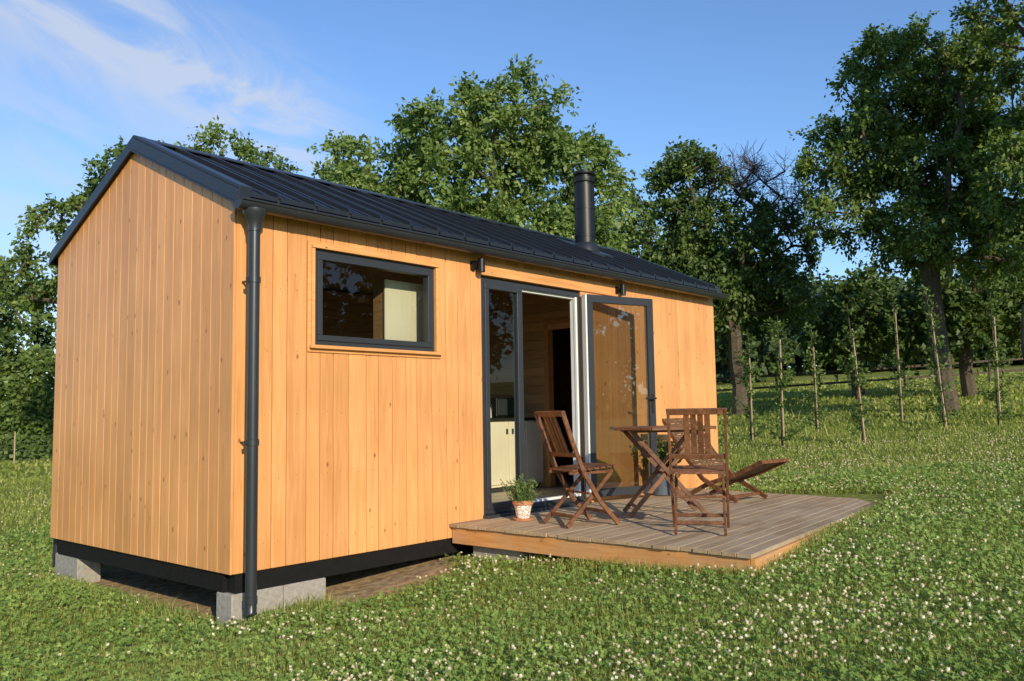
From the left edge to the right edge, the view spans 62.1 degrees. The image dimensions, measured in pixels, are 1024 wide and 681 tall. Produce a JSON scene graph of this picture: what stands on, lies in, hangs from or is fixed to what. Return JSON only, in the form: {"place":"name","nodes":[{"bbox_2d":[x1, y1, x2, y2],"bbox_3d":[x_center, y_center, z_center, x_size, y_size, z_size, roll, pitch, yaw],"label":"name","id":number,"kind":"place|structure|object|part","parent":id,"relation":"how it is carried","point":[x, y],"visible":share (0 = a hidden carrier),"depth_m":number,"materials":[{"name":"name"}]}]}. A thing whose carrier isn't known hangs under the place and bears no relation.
{"place":"outdoors","nodes":[
{"label":"outdoors","id":0,"kind":"place"},
{"bbox_2d":[0,361,1023,680],"bbox_3d":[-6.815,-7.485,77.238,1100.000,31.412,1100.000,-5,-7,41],"label":"ground","id":1,"kind":"structure","parent":0,"point":[366,583],"depth_m":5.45,"materials":[{"name":"green plant"}]},
{"bbox_2d":[0,432,52,465],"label":"wire fence","id":2,"kind":"object","parent":1,"relation":"on","point":[25,450],"visible":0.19,"depth_m":24.22,"materials":[{"name":"beige wood"}]},
{"bbox_2d":[0,344,55,461],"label":"hedge","id":3,"kind":"object","parent":1,"relation":"on","point":[37,363],"visible":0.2,"depth_m":26.26,"materials":[{"name":"green plant"}]},
{"bbox_2d":[0,255,55,451],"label":"hornbeam tree","id":4,"kind":"object","parent":1,"relation":"on","point":[36,331],"visible":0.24,"depth_m":31.55,"materials":[{"name":"green plant"}]},
{"bbox_2d":[55,553,100,583],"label":"concrete block","id":5,"kind":"structure","parent":1,"relation":"on","point":[77,568],"depth_m":7.34,"materials":[{"name":"grey concrete"}]},
{"bbox_2d":[0,115,302,332],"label":"oak tree","id":6,"kind":"object","parent":1,"relation":"on","point":[38,295],"visible":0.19,"depth_m":19.77,"materials":[{"name":"green plant"}]},
{"bbox_2d":[216,585,282,628],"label":"concrete block","id":7,"kind":"structure","parent":1,"relation":"on","point":[229,605],"depth_m":5.72,"materials":[{"name":"grey concrete"}]},
{"bbox_2d":[49,135,727,617],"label":"tiny house","id":8,"kind":"structure","parent":7,"relation":"on","point":[247,403],"depth_m":6.83,"materials":[{"name":"orange wood"}]},
{"bbox_2d":[307,240,442,358],"bbox_3d":[-1.067,-0.291,6.741,0.118,0.825,1.345,-5,-7,41],"label":"window","id":9,"kind":"structure","parent":8,"relation":"in","point":[318,253],"depth_m":6.66,"materials":[{"name":"grey metal"}]},
{"bbox_2d":[373,279,422,341],"bbox_3d":[-0.962,0.515,7.244,0.205,2.028,0.430,-5,-7,41],"label":"cupboard","id":10,"kind":"object","parent":8,"relation":"on","point":[397,310],"visible":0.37,"depth_m":7.21,"materials":[{"name":"brown wood"}]},
{"bbox_3d":[-0.909,0.501,7.199,0.023,2.010,0.430,-5,-7,41],"label":"cabinet door","id":11,"kind":"part","parent":10,"relation":"part of","materials":[{"name":"beige wood"}]},
{"bbox_2d":[491,417,543,492],"bbox_3d":[-0.475,1.374,10.405,1.482,0.844,1.010,-5,-7,41],"label":"kitchen counter","id":12,"kind":"object","parent":8,"relation":"on","point":[503,449],"visible":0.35,"depth_m":9.84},
{"bbox_2d":[491,422,508,485],"bbox_3d":[-0.142,1.286,9.710,0.020,0.710,0.305,-5,-7,41],"label":"cabinet door","id":13,"kind":"structure","parent":12,"relation":"in","point":[499,438],"depth_m":9.70,"materials":[{"name":"beige wood"}]},
{"bbox_2d":[490,398,513,416],"bbox_3d":[-0.146,0.812,10.350,0.305,0.230,0.400,-5,-7,41],"label":"toaster oven","id":14,"kind":"object","parent":12,"relation":"on","point":[502,407],"visible":0.38,"depth_m":10.18,"materials":[{"name":"black metal"}]},
{"bbox_3d":[-0.071,0.801,10.232,0.010,0.190,0.280,-5,-7,41],"label":"oven door","id":15,"kind":"part","parent":14,"relation":"part of","materials":[{"name":"black glass"}]},
{"bbox_2d":[508,421,526,483],"bbox_3d":[0.063,1.303,9.944,0.020,0.710,0.300,-5,-7,41],"label":"cabinet door","id":16,"kind":"structure","parent":12,"relation":"in","point":[511,425],"depth_m":9.87,"materials":[{"name":"beige wood"}]},
{"bbox_2d":[526,421,543,481],"bbox_3d":[0.269,1.320,10.179,0.020,0.710,0.305,-5,-7,41],"label":"cabinet door","id":17,"kind":"structure","parent":12,"relation":"in","point":[534,441],"depth_m":10.16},
{"bbox_2d":[481,278,657,518],"bbox_3d":[0.554,0.567,8.416,2.388,2.160,0.370,3,-6,-41],"label":"door","id":18,"kind":"structure","parent":8,"relation":"in","point":[506,508],"depth_m":8.59,"materials":[{"name":"grey plastic"}]},
{"bbox_2d":[282,577,325,611],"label":"concrete block","id":19,"kind":"structure","parent":1,"relation":"on","point":[291,591],"depth_m":6.05,"materials":[{"name":"grey concrete"}]},
{"bbox_2d":[306,53,645,254],"bbox_3d":[-1.006,-1.757,18.145,8.122,8.586,4.581,0,-5,-10],"label":"cherry tree","id":20,"kind":"object","parent":1,"relation":"on","point":[533,161],"visible":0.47,"depth_m":17.62,"materials":[{"name":"green plant"}]},
{"bbox_2d":[473,546,536,560],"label":"concrete block","id":21,"kind":"structure","parent":1,"relation":"on","point":[493,552],"depth_m":6.88,"materials":[{"name":"grey concrete"}]},
{"bbox_2d":[1,430,1023,680],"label":"clover blossoms","id":22,"kind":"object","parent":1,"relation":"on","point":[931,636],"visible":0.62,"depth_m":4.58,"materials":[{"name":"white plant"}]},
{"bbox_2d":[606,208,644,256],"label":"ash tree","id":23,"kind":"object","parent":1,"relation":"on","point":[631,247],"depth_m":29.89,"materials":[{"name":"green plant"}]},
{"bbox_2d":[450,488,875,573],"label":"wooden deck","id":24,"kind":"structure","parent":1,"relation":"on","point":[760,529],"depth_m":6.68,"materials":[{"name":"brown wood"}]},
{"bbox_2d":[500,473,546,520],"bbox_3d":[0.108,1.335,7.306,0.396,0.404,0.387,-5,-7,41],"label":"potted herb","id":25,"kind":"object","parent":24,"relation":"on","point":[522,496],"visible":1,"depth_m":7.24,"materials":[{"name":"plant"}]},
{"bbox_2d":[534,411,619,527],"bbox_3d":[0.524,1.040,6.982,0.557,0.929,0.439,2,-6,-29],"label":"folding chair","id":26,"kind":"object","parent":24,"relation":"on","point":[581,469],"visible":1,"depth_m":6.90,"materials":[{"name":"brown wood"}]},
{"bbox_2d":[630,432,681,495],"bbox_3d":[1.629,1.334,9.326,0.744,0.704,0.608,-5,-7,41],"label":"planter","id":27,"kind":"object","parent":24,"relation":"on","point":[664,488],"visible":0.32,"depth_m":9.20,"materials":[{"name":"blue ceramic"}]},
{"bbox_2d":[609,425,715,517],"bbox_3d":[1.337,1.148,7.534,0.885,0.772,0.885,-1,-5,-2],"label":"folding table","id":28,"kind":"object","parent":24,"relation":"on","point":[694,504],"visible":0.72,"depth_m":7.34,"materials":[{"name":"brown wood"}]},
{"bbox_2d":[666,408,729,535],"bbox_3d":[1.413,0.978,6.436,0.439,0.929,0.557,-2,-5,13],"label":"folding chair","id":29,"kind":"object","parent":24,"relation":"on","point":[679,470],"visible":1,"depth_m":6.30,"materials":[{"name":"brown wood"}]},
{"bbox_2d":[662,418,788,502],"bbox_3d":[2.205,1.219,8.799,0.570,0.836,1.160,4,-7,-43],"label":"lounge chair","id":30,"kind":"object","parent":24,"relation":"on","point":[760,467],"visible":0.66,"depth_m":8.74,"materials":[{"name":"brown acacia wood"}]},
{"bbox_2d":[659,210,793,365],"bbox_3d":[7.337,-1.137,30.783,5.776,7.259,6.216,-5,-7,41],"label":"ash tree","id":31,"kind":"object","parent":1,"relation":"on","point":[757,330],"visible":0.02,"depth_m":30.55,"materials":[{"name":"green plant"}]},
{"bbox_2d":[614,135,842,415],"bbox_3d":[6.534,-2.009,25.979,7.576,8.714,4.783,-1,-5,5],"label":"old fruit tree","id":32,"kind":"object","parent":1,"relation":"on","point":[705,260],"visible":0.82,"depth_m":25.61,"materials":[{"name":"green plant"}]},
{"bbox_2d":[732,328,771,441],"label":"young tree","id":33,"kind":"object","parent":1,"relation":"on","point":[748,373],"visible":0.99,"depth_m":16.91,"materials":[{"name":"green plant"}]},
{"bbox_2d":[760,316,810,447],"bbox_3d":[4.822,0.793,15.410,0.866,2.501,0.721,3,-6,-40],"label":"young tree","id":34,"kind":"object","parent":1,"relation":"on","point":[783,437],"visible":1,"depth_m":15.39,"materials":[{"name":"green plant"}]},
{"bbox_2d":[799,322,832,431],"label":"young tree","id":35,"kind":"object","parent":1,"relation":"on","point":[812,364],"visible":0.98,"depth_m":18.41,"materials":[{"name":"green plant"}]},
{"bbox_2d":[833,301,872,443],"bbox_3d":[6.200,0.615,15.432,0.677,2.709,0.801,-2,-5,15],"label":"young tree","id":36,"kind":"object","parent":1,"relation":"on","point":[857,384],"visible":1,"depth_m":15.42,"materials":[{"name":"green plant"}]},
{"bbox_2d":[779,259,929,398],"bbox_3d":[12.722,-0.397,30.670,5.374,5.090,5.573,-1,-5,-3],"label":"ash tree","id":37,"kind":"object","parent":1,"relation":"on","point":[873,305],"visible":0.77,"depth_m":30.00,"materials":[{"name":"green plant"}]},
{"bbox_2d":[715,249,1023,383],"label":"woodland","id":38,"kind":"object","parent":1,"relation":"on","point":[764,357],"visible":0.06,"depth_m":50.15,"materials":[{"name":"green plant"}]},
{"bbox_2d":[716,356,1023,394],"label":"orchard fence","id":39,"kind":"object","parent":1,"relation":"on","point":[775,375],"visible":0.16,"depth_m":33.87,"materials":[{"name":"brown wood"}]},
{"bbox_2d":[879,285,916,421],"bbox_3d":[9.060,0.344,20.046,0.743,3.335,0.911,-2,-5,8],"label":"young tree","id":40,"kind":"object","parent":1,"relation":"on","point":[896,360],"visible":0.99,"depth_m":19.96,"materials":[{"name":"green plant"}]},
{"bbox_2d":[783,10,1023,412],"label":"walnut tree","id":41,"kind":"object","parent":1,"relation":"on","point":[924,244],"visible":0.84,"depth_m":21.90,"materials":[{"name":"green plant"}]},
{"bbox_2d":[914,284,966,430],"bbox_3d":[8.526,0.363,16.947,0.850,3.049,0.803,2,-6,-31],"label":"young tree","id":42,"kind":"object","parent":1,"relation":"on","point":[939,392],"visible":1,"depth_m":16.94,"materials":[{"name":"green plant"}]},
{"bbox_2d":[888,249,1023,396],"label":"ash tree","id":43,"kind":"object","parent":1,"relation":"on","point":[967,324],"visible":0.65,"depth_m":26.98,"materials":[{"name":"green plant"}]},
{"bbox_2d":[947,0,1023,359],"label":"plum tree","id":44,"kind":"object","parent":1,"relation":"on","point":[1009,18],"visible":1,"depth_m":18.86,"materials":[{"name":"green plant"}]},
{"bbox_2d":[975,293,1011,425],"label":"young tree","id":45,"kind":"object","parent":1,"relation":"on","point":[998,345],"visible":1,"depth_m":16.96,"materials":[{"name":"green plant"}]},
{"bbox_2d":[0,0,1023,395],"label":"sky","id":46,"kind":"structure","parent":0,"point":[77,76],"materials":[{"name":"blue"}]},
{"bbox_2d":[717,383,1023,447],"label":"meadow grass","id":47,"kind":"structure","parent":0,"point":[858,440],"depth_m":20.40,"materials":[{"name":"green plant"}]}
]}

